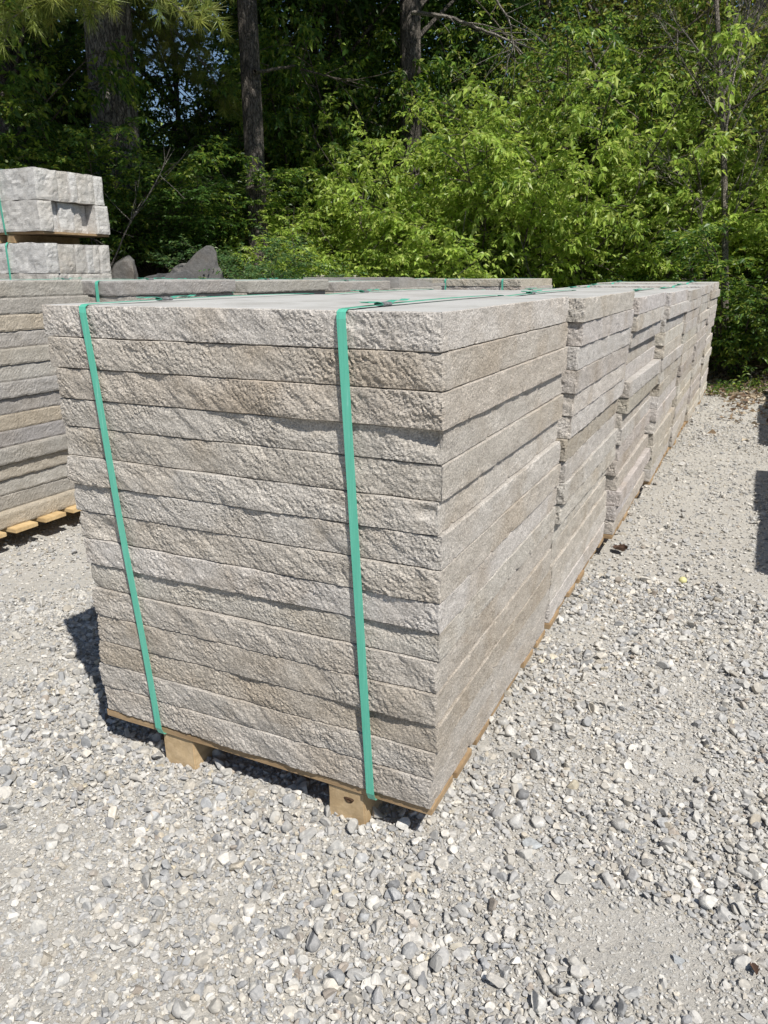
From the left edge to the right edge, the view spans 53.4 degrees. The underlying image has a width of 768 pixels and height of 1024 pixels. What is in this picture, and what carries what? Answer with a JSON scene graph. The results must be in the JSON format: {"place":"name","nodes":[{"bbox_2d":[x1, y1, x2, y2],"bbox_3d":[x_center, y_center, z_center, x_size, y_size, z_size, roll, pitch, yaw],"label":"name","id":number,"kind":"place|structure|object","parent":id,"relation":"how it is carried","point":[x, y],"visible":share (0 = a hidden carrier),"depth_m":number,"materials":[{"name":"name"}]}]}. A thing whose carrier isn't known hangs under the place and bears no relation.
{"place":"outdoors","nodes":[
{"label":"outdoors","id":0,"kind":"place"},
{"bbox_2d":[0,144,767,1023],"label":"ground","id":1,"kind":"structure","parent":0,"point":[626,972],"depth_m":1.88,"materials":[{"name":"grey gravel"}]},
{"bbox_2d":[0,2,87,164],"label":"shrub","id":2,"kind":"object","parent":1,"relation":"on","point":[54,38],"visible":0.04,"depth_m":12.06,"materials":[{"name":"green plant"}]},
{"bbox_2d":[0,279,88,538],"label":"slab stack","id":3,"kind":"object","parent":1,"relation":"on","point":[37,486],"visible":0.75,"depth_m":3.86,"materials":[{"name":"grey stone"}]},
{"bbox_2d":[14,17,74,159],"bbox_3d":[-7.256,-9.709,12.287,5.531,11.981,5.196,8,19,24],"label":"woodland tree","id":4,"kind":"object","parent":1,"relation":"on","point":[39,48],"visible":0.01,"depth_m":13.46,"materials":[{"name":"green plant"}]},
{"bbox_2d":[0,242,111,279],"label":"block bundle","id":5,"kind":"object","parent":1,"relation":"on","point":[34,261],"visible":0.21,"depth_m":6.64,"materials":[{"name":"stone"}]},
{"bbox_2d":[0,167,109,244],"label":"block bundle","id":6,"kind":"object","parent":5,"relation":"on","point":[40,205],"visible":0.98,"depth_m":6.55,"materials":[{"name":"stone"}]},
{"bbox_2d":[0,0,161,174],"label":"shrub","id":7,"kind":"object","parent":1,"relation":"on","point":[20,84],"visible":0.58,"depth_m":8.33,"materials":[{"name":"green plant"}]},
{"bbox_2d":[0,13,192,164],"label":"shrub","id":8,"kind":"object","parent":1,"relation":"on","point":[80,118],"visible":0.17,"depth_m":11.26,"materials":[{"name":"green plant"}]},
{"bbox_2d":[16,0,193,144],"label":"woodland tree","id":9,"kind":"object","parent":1,"relation":"on","point":[38,40],"visible":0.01,"depth_m":14.04,"materials":[{"name":"green plant"}]},
{"bbox_2d":[2,99,217,228],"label":"shrub","id":10,"kind":"object","parent":1,"relation":"on","point":[51,123],"visible":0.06,"depth_m":9.09,"materials":[{"name":"green plant"}]},
{"bbox_2d":[103,167,144,225],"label":"shrub","id":11,"kind":"object","parent":1,"relation":"on","point":[139,214],"visible":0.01,"depth_m":8.96,"materials":[{"name":"green plant"}]},
{"bbox_2d":[110,255,137,278],"bbox_3d":[-2.669,-2.382,7.824,0.269,0.494,0.374,2,31,-33],"label":"boulder","id":12,"kind":"object","parent":1,"relation":"on","point":[124,267],"visible":0.35,"depth_m":7.69,"materials":[{"name":"grey stone"}]},
{"bbox_2d":[0,0,259,255],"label":"pine tree","id":13,"kind":"object","parent":1,"relation":"on","point":[108,21],"visible":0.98,"depth_m":9.50,"materials":[{"name":"green plant"}]},
{"bbox_2d":[0,93,262,269],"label":"shrub","id":14,"kind":"object","parent":1,"relation":"on","point":[88,161],"visible":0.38,"depth_m":8.41,"materials":[{"name":"green plant"}]},
{"bbox_2d":[89,172,132,249],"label":"dead branch","id":15,"kind":"object","parent":14,"relation":"attached to","point":[94,239],"visible":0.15,"depth_m":7.97,"materials":[{"name":"grey wood"}]},
{"bbox_2d":[0,0,266,165],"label":"pine tree","id":16,"kind":"object","parent":1,"relation":"on","point":[73,25],"visible":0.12,"depth_m":11.62,"materials":[{"name":"green plant"}]},
{"bbox_2d":[38,278,235,301],"bbox_3d":[-1.672,-0.820,4.904,1.092,1.310,1.102,8,19,24],"label":"slab stack","id":17,"kind":"object","parent":1,"relation":"on","point":[108,290],"visible":0.04,"depth_m":4.33,"materials":[{"name":"grey stone"}]},
{"bbox_2d":[5,123,284,213],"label":"shrub","id":18,"kind":"object","parent":1,"relation":"on","point":[222,169],"visible":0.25,"depth_m":11.08,"materials":[{"name":"green plant"}]},
{"bbox_2d":[103,144,186,268],"bbox_3d":[-2.717,-2.962,8.198,1.520,1.911,0.614,2,18,8],"label":"sapling","id":19,"kind":"object","parent":1,"relation":"on","point":[137,209],"visible":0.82,"depth_m":8.18,"materials":[{"name":"brown plant"}]},
{"bbox_2d":[78,0,237,162],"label":"woodland tree","id":20,"kind":"object","parent":1,"relation":"on","point":[174,92],"visible":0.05,"depth_m":13.07,"materials":[{"name":"green plant"}]},
{"bbox_2d":[89,166,302,273],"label":"shrub","id":21,"kind":"object","parent":1,"relation":"on","point":[166,219],"visible":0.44,"depth_m":9.09,"materials":[{"name":"green plant"}]},
{"bbox_2d":[181,246,223,278],"bbox_3d":[-2.102,-2.162,8.180,0.582,1.430,0.433,25,16,-18],"label":"boulder","id":22,"kind":"object","parent":1,"relation":"on","point":[203,258],"visible":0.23,"depth_m":7.98,"materials":[{"name":"grey stone"}]},
{"bbox_2d":[142,270,195,278],"bbox_3d":[-2.428,-2.178,8.041,0.748,0.712,0.601,11,21,32],"label":"boulder","id":23,"kind":"object","parent":22,"relation":"on","point":[187,274],"visible":0.09,"depth_m":7.85,"materials":[{"name":"grey stone"}]},
{"bbox_2d":[170,263,225,278],"bbox_3d":[-1.977,-2.396,8.307,0.826,0.494,0.537,-1,25,-44],"label":"boulder","id":24,"kind":"object","parent":22,"relation":"on","point":[178,267],"visible":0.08,"depth_m":8.11,"materials":[{"name":"grey stone"}]},
{"bbox_2d":[133,158,320,269],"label":"shrub","id":25,"kind":"object","parent":1,"relation":"on","point":[297,172],"visible":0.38,"depth_m":9.53,"materials":[{"name":"green plant"}]},
{"bbox_2d":[137,230,331,279],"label":"shrub","id":26,"kind":"object","parent":1,"relation":"on","point":[260,268],"visible":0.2,"depth_m":8.54,"materials":[{"name":"green plant"}]},
{"bbox_2d":[137,46,350,214],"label":"shrub","id":27,"kind":"object","parent":1,"relation":"on","point":[238,130],"visible":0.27,"depth_m":11.51,"materials":[{"name":"green plant"}]},
{"bbox_2d":[165,278,328,294],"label":"slab stack","id":28,"kind":"object","parent":1,"relation":"on","point":[259,286],"visible":0.04,"depth_m":5.32,"materials":[{"name":"grey stone"}]},
{"bbox_2d":[237,0,268,273],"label":"pine tree","id":29,"kind":"object","parent":1,"relation":"on","point":[248,34],"visible":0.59,"depth_m":9.27,"materials":[{"name":"brown plant"}]},
{"bbox_2d":[197,156,272,191],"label":"dead branch","id":30,"kind":"object","parent":29,"relation":"attached to","point":[234,188],"visible":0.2,"depth_m":9.89,"materials":[{"name":"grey wood"}]},
{"bbox_2d":[253,8,392,132],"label":"dead branch","id":31,"kind":"object","parent":29,"relation":"attached to","point":[285,67],"visible":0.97,"depth_m":10.64,"materials":[{"name":"brown wood"}]},
{"bbox_2d":[158,0,363,135],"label":"woodland tree","id":32,"kind":"object","parent":1,"relation":"on","point":[196,96],"visible":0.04,"depth_m":15.21,"materials":[{"name":"green plant"}]},
{"bbox_2d":[203,4,380,120],"bbox_3d":[-2.064,-12.347,17.472,5.014,10.671,5.213,-11,20,-31],"label":"woodland tree","id":33,"kind":"object","parent":1,"relation":"on","point":[294,50],"visible":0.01,"depth_m":17.42,"materials":[{"name":"green plant"}]},
{"bbox_2d":[278,216,309,277],"bbox_3d":[-1.079,-2.845,10.048,0.826,2.163,0.495,2,17,7],"label":"sapling","id":34,"kind":"object","parent":1,"relation":"on","point":[293,242],"visible":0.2,"depth_m":9.71,"materials":[{"name":"plant"}]},
{"bbox_2d":[220,250,368,279],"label":"shrub","id":35,"kind":"object","parent":1,"relation":"on","point":[303,271],"visible":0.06,"depth_m":8.99,"materials":[{"name":"green plant"}]},
{"bbox_2d":[133,0,464,259],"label":"shrub","id":36,"kind":"object","parent":1,"relation":"on","point":[376,132],"visible":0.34,"depth_m":12.00,"materials":[{"name":"green plant"}]},
{"bbox_2d":[334,3,369,157],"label":"dead branch","id":37,"kind":"object","parent":36,"relation":"attached to","point":[338,29],"visible":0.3,"depth_m":13.13,"materials":[{"name":"brown wood"}]},
{"bbox_2d":[161,165,445,278],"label":"shrub","id":38,"kind":"object","parent":1,"relation":"on","point":[321,258],"visible":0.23,"depth_m":9.58,"materials":[{"name":"green plant"}]},
{"bbox_2d":[155,0,453,260],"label":"shrub","id":39,"kind":"object","parent":1,"relation":"on","point":[321,164],"visible":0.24,"depth_m":11.51,"materials":[{"name":"green plant"}]},
{"bbox_2d":[41,293,568,824],"bbox_3d":[-0.132,0.005,2.309,1.081,1.273,1.084,8,19,24],"label":"slab stack","id":40,"kind":"object","parent":1,"relation":"on","point":[317,531],"visible":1,"depth_m":1.81,"materials":[{"name":"stone"}]},
{"bbox_2d":[219,234,405,279],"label":"shrub","id":41,"kind":"object","parent":1,"relation":"on","point":[381,254],"visible":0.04,"depth_m":9.48,"materials":[{"name":"green plant"}]},
{"bbox_2d":[197,0,439,204],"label":"woodland tree","id":42,"kind":"object","parent":1,"relation":"on","point":[330,50],"visible":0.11,"depth_m":13.85,"materials":[{"name":"green plant"}]},
{"bbox_2d":[290,275,361,278],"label":"slab stack","id":43,"kind":"object","parent":1,"relation":"on","point":[336,275],"depth_m":9.76,"materials":[{"name":"grey stone"}]},
{"bbox_2d":[325,279,392,293],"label":"slab stack","id":44,"kind":"object","parent":1,"relation":"on","point":[346,286],"visible":0.03,"depth_m":6.29,"materials":[{"name":"grey stone"}]},
{"bbox_2d":[257,0,490,209],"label":"woodland tree","id":45,"kind":"object","parent":1,"relation":"on","point":[371,19],"visible":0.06,"depth_m":14.52,"materials":[{"name":"green plant"}]},
{"bbox_2d":[303,277,444,290],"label":"slab stack","id":46,"kind":"object","parent":1,"relation":"on","point":[401,283],"visible":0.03,"depth_m":7.07,"materials":[{"name":"grey stone"}]},
{"bbox_2d":[214,138,543,278],"bbox_3d":[0.006,-3.451,10.641,3.868,2.931,4.462,14,23,39],"label":"shrub","id":47,"kind":"object","parent":1,"relation":"on","point":[419,255],"visible":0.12,"depth_m":9.84,"materials":[{"name":"green plant"}]},
{"bbox_2d":[218,0,544,236],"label":"pine tree","id":48,"kind":"object","parent":1,"relation":"on","point":[412,34],"visible":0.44,"depth_m":12.76,"materials":[{"name":"green plant"}]},
{"bbox_2d":[18,0,767,210],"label":"woodland","id":49,"kind":"object","parent":1,"relation":"on","point":[394,59],"visible":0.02,"depth_m":16.96,"materials":[{"name":"green plant"}]},
{"bbox_2d":[301,12,499,215],"bbox_3d":[0.486,-7.381,16.261,4.007,4.959,6.544,3,18,11],"label":"shrub","id":50,"kind":"object","parent":1,"relation":"on","point":[475,57],"visible":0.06,"depth_m":14.21,"materials":[{"name":"green plant"}]},
{"bbox_2d":[275,81,561,277],"bbox_3d":[0.379,-3.941,10.916,4.002,3.823,3.889,-11,21,-32],"label":"shrub","id":51,"kind":"object","parent":1,"relation":"on","point":[382,215],"visible":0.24,"depth_m":9.83,"materials":[{"name":"green plant"}]},
{"bbox_2d":[343,206,506,278],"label":"shrub","id":52,"kind":"object","parent":1,"relation":"on","point":[460,252],"visible":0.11,"depth_m":9.19,"materials":[{"name":"green plant"}]},
{"bbox_2d":[415,277,449,282],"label":"slab stack","id":53,"kind":"object","parent":1,"relation":"on","point":[429,279],"depth_m":9.04,"materials":[{"name":"grey stone"}]},
{"bbox_2d":[292,99,606,287],"bbox_3d":[1.242,-3.899,10.923,4.322,3.726,4.444,14,22,38],"label":"shrub","id":54,"kind":"object","parent":1,"relation":"on","point":[508,240],"visible":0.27,"depth_m":9.64,"materials":[{"name":"green plant"}]},
{"bbox_2d":[316,82,605,277],"bbox_3d":[1.221,-3.867,10.689,4.269,3.751,4.925,-1,17,-2],"label":"shrub","id":55,"kind":"object","parent":1,"relation":"on","point":[572,173],"visible":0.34,"depth_m":9.50,"materials":[{"name":"green plant"}]},
{"bbox_2d":[361,29,567,215],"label":"shrub","id":56,"kind":"object","parent":1,"relation":"on","point":[390,55],"visible":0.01,"depth_m":14.49,"materials":[{"name":"green plant"}]},
{"bbox_2d":[452,211,483,274],"bbox_3d":[1.012,-2.784,9.956,0.456,2.090,1.232,-4,18,-12],"label":"sapling","id":57,"kind":"object","parent":1,"relation":"on","point":[462,239],"visible":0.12,"depth_m":9.49,"materials":[{"name":"plant"}]},
{"bbox_2d":[347,0,602,210],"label":"woodland tree","id":58,"kind":"object","parent":1,"relation":"on","point":[431,55],"visible":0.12,"depth_m":14.06,"materials":[{"name":"green plant"}]},
{"bbox_2d":[326,289,634,628],"bbox_3d":[0.357,-0.286,3.239,1.112,1.266,1.095,8,19,24],"label":"slab stack","id":59,"kind":"object","parent":1,"relation":"on","point":[598,341],"visible":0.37,"depth_m":2.84,"materials":[{"name":"stone"}]},
{"bbox_2d":[432,278,552,289],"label":"slab stack","id":60,"kind":"object","parent":1,"relation":"on","point":[492,284],"visible":0.09,"depth_m":8.46,"materials":[{"name":"stone"}]},
{"bbox_2d":[508,217,533,277],"bbox_3d":[2.021,-2.796,10.072,0.532,2.020,1.125,14,23,39],"label":"sapling","id":61,"kind":"object","parent":1,"relation":"on","point":[524,252],"visible":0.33,"depth_m":9.71,"materials":[{"name":"brown plant"}]},
{"bbox_2d":[522,837,543,849],"bbox_3d":[0.361,0.802,1.847,0.052,0.025,0.029,8,19,23],"label":"loose stone","id":62,"kind":"object","parent":1,"relation":"on","point":[529,841],"visible":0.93,"depth_m":1.84,"materials":[{"name":"white stone"}]},
{"bbox_2d":[422,0,669,163],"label":"woodland tree","id":63,"kind":"object","parent":1,"relation":"on","point":[546,3],"visible":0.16,"depth_m":14.22,"materials":[{"name":"green plant"}]},
{"bbox_2d":[395,32,713,177],"bbox_3d":[3.337,-6.343,14.601,5.110,4.423,6.901,4,18,13],"label":"shrub","id":64,"kind":"object","parent":1,"relation":"on","point":[465,77],"visible":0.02,"depth_m":12.90,"materials":[{"name":"green plant"}]},
{"bbox_2d":[402,55,726,287],"bbox_3d":[2.208,-4.226,10.722,4.117,4.406,4.236,4,18,13],"label":"shrub","id":65,"kind":"object","parent":1,"relation":"on","point":[562,229],"visible":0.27,"depth_m":9.54,"materials":[{"name":"green plant"}]},
{"bbox_2d":[398,1,767,256],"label":"shrub","id":66,"kind":"object","parent":1,"relation":"on","point":[569,28],"visible":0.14,"depth_m":10.25,"materials":[{"name":"green plant"}]},
{"bbox_2d":[453,0,554,106],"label":"dead branch","id":67,"kind":"object","parent":66,"relation":"attached to","point":[506,16],"visible":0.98,"depth_m":9.63,"materials":[{"name":"grey wood"}]},
{"bbox_2d":[423,3,762,287],"bbox_3d":[2.720,-3.975,10.408,4.484,4.086,4.612,-1,17,-4],"label":"shrub","id":68,"kind":"object","parent":1,"relation":"on","point":[616,149],"visible":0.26,"depth_m":9.48,"materials":[{"name":"green plant"}]},
{"bbox_2d":[585,56,697,224],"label":"dead branch","id":69,"kind":"object","parent":68,"relation":"attached to","point":[590,59],"visible":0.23,"depth_m":10.80,"materials":[{"name":"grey wood"}]},
{"bbox_2d":[427,0,767,278],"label":"shrub","id":70,"kind":"object","parent":1,"relation":"on","point":[558,55],"visible":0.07,"depth_m":10.86,"materials":[{"name":"green plant"}]},
{"bbox_2d":[430,0,767,250],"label":"shrub","id":71,"kind":"object","parent":1,"relation":"on","point":[760,112],"visible":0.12,"depth_m":10.50,"materials":[{"name":"green plant"}]},
{"bbox_2d":[411,10,545,55],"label":"dead branch","id":72,"kind":"object","parent":71,"relation":"attached to","point":[438,16],"visible":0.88,"depth_m":10.62,"materials":[{"name":"grey wood"}]},
{"bbox_2d":[524,288,688,484],"bbox_3d":[1.355,-0.853,5.096,1.074,1.231,1.106,8,19,24],"label":"slab stack","id":73,"kind":"object","parent":1,"relation":"on","point":[668,350],"visible":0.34,"depth_m":4.67,"materials":[{"name":"stone"}]},
{"bbox_2d":[613,544,627,550],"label":"dead leaf","id":74,"kind":"object","parent":1,"relation":"on","point":[622,547],"visible":1,"depth_m":3.76,"materials":[{"name":"brown plant"}]},
{"bbox_2d":[496,0,752,142],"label":"woodland tree","id":75,"kind":"object","parent":1,"relation":"on","point":[590,5],"visible":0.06,"depth_m":13.79,"materials":[{"name":"green plant"}]},
{"bbox_2d":[557,286,701,449],"bbox_3d":[1.825,-1.140,6.033,1.085,1.226,1.095,8,19,24],"label":"slab stack","id":76,"kind":"object","parent":1,"relation":"on","point":[682,384],"visible":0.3,"depth_m":5.70,"materials":[{"name":"stone"}]},
{"bbox_2d":[603,292,665,538],"bbox_3d":[0.843,-0.564,4.170,1.112,1.240,1.100,8,19,24],"label":"slab stack","id":77,"kind":"object","parent":1,"relation":"on","point":[625,474],"visible":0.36,"depth_m":3.75,"materials":[{"name":"stone"}]},
{"bbox_2d":[577,283,710,423],"bbox_3d":[2.304,-1.440,6.969,1.089,1.237,1.101,8,19,24],"label":"slab stack","id":78,"kind":"object","parent":1,"relation":"on","point":[694,388],"visible":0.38,"depth_m":6.56,"materials":[{"name":"stone"}]},
{"bbox_2d":[526,79,767,311],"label":"shrub","id":79,"kind":"object","parent":1,"relation":"on","point":[685,194],"visible":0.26,"depth_m":9.61,"materials":[{"name":"green plant"}]},
{"bbox_2d":[597,281,719,404],"bbox_3d":[2.785,-1.738,7.895,1.100,1.246,1.098,8,19,24],"label":"slab stack","id":80,"kind":"object","parent":1,"relation":"on","point":[712,303],"visible":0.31,"depth_m":7.48,"materials":[{"name":"stone"}]},
{"bbox_2d":[557,0,767,144],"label":"woodland tree","id":81,"kind":"object","parent":1,"relation":"on","point":[679,18],"visible":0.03,"depth_m":13.32,"materials":[{"name":"green plant"}]},
{"bbox_2d":[564,40,767,206],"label":"shrub","id":82,"kind":"object","parent":1,"relation":"on","point":[684,90],"visible":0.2,"depth_m":11.14,"materials":[{"name":"green plant"}]},
{"bbox_2d":[572,0,767,247],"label":"shrub","id":83,"kind":"object","parent":1,"relation":"on","point":[682,73],"visible":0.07,"depth_m":11.47,"materials":[{"name":"green plant"}]},
{"bbox_2d":[585,217,767,381],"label":"shrub","id":84,"kind":"object","parent":1,"relation":"on","point":[739,316],"visible":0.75,"depth_m":9.04,"materials":[{"name":"green plant"}]},
{"bbox_2d":[590,48,767,334],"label":"shrub","id":85,"kind":"object","parent":1,"relation":"on","point":[690,115],"visible":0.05,"depth_m":10.12,"materials":[{"name":"green plant"}]},
{"bbox_2d":[673,953,684,964],"bbox_3d":[0.590,0.901,1.534,0.026,0.014,0.015,15,23,40],"label":"loose stone","id":86,"kind":"object","parent":1,"relation":"on","point":[678,960],"visible":1,"depth_m":1.53,"materials":[{"name":"white stone"}]},
{"bbox_2d":[679,577,686,583],"bbox_3d":[1.323,0.302,3.384,0.035,0.033,0.034,8,19,24],"label":"fallen fruit","id":87,"kind":"object","parent":1,"relation":"on","point":[682,580],"visible":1,"depth_m":3.37,"materials":[{"name":"yellow food"}]},
{"bbox_2d":[622,0,767,372],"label":"leafy tree","id":88,"kind":"object","parent":1,"relation":"on","point":[724,206],"visible":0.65,"depth_m":9.20,"materials":[{"name":"green plant"}]},
{"bbox_2d":[626,0,767,164],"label":"woodland tree","id":89,"kind":"object","parent":1,"relation":"on","point":[755,46],"visible":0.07,"depth_m":13.63,"materials":[{"name":"green plant"}]},
{"bbox_2d":[630,129,767,332],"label":"shrub","id":90,"kind":"object","parent":1,"relation":"on","point":[745,222],"visible":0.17,"depth_m":10.15,"materials":[{"name":"green plant"}]},
{"bbox_2d":[646,139,767,325],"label":"shrub","id":91,"kind":"object","parent":1,"relation":"on","point":[756,239],"visible":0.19,"depth_m":10.32,"materials":[{"name":"green plant"}]},
{"bbox_2d":[685,155,749,278],"bbox_3d":[4.173,-3.145,9.904,0.782,2.683,0.538,-4,18,-13],"label":"sapling","id":92,"kind":"object","parent":1,"relation":"on","point":[704,275],"visible":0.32,"depth_m":9.68,"materials":[{"name":"brown plant"}]},
{"bbox_2d":[706,379,738,396],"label":"weed","id":93,"kind":"object","parent":1,"relation":"on","point":[717,391],"visible":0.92,"depth_m":8.56,"materials":[{"name":"green plant"}]},
{"bbox_2d":[712,379,743,390],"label":"weed","id":94,"kind":"object","parent":1,"relation":"on","point":[726,383],"visible":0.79,"depth_m":8.85,"materials":[{"name":"green plant"}]},
{"bbox_2d":[705,325,767,440],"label":"leaf litter","id":95,"kind":"object","parent":1,"relation":"on","point":[750,395],"visible":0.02,"depth_m":8.60,"materials":[{"name":"brown plant"}]},
{"bbox_2d":[727,368,765,378],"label":"weed","id":96,"kind":"object","parent":1,"relation":"on","point":[739,372],"visible":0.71,"depth_m":9.52,"materials":[{"name":"green plant"}]},
{"bbox_2d":[728,368,767,378],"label":"stick","id":97,"kind":"object","parent":1,"relation":"on","point":[754,373],"visible":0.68,"depth_m":9.47,"materials":[{"name":"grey wood"}]},
{"bbox_2d":[736,378,767,393],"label":"weed","id":98,"kind":"object","parent":1,"relation":"on","point":[743,388],"visible":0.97,"depth_m":8.68,"materials":[{"name":"green plant"}]},
{"bbox_2d":[739,374,767,386],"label":"weed","id":99,"kind":"object","parent":1,"relation":"on","point":[754,381],"visible":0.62,"depth_m":9.06,"materials":[{"name":"green plant"}]},
{"bbox_2d":[750,962,759,974],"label":"dead leaf","id":100,"kind":"object","parent":1,"relation":"on","point":[755,967],"visible":1,"depth_m":1.50,"materials":[{"name":"brown plant"}]},
{"bbox_2d":[55,0,760,145],"label":"sky","id":101,"kind":"structure","parent":0,"point":[180,95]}
]}

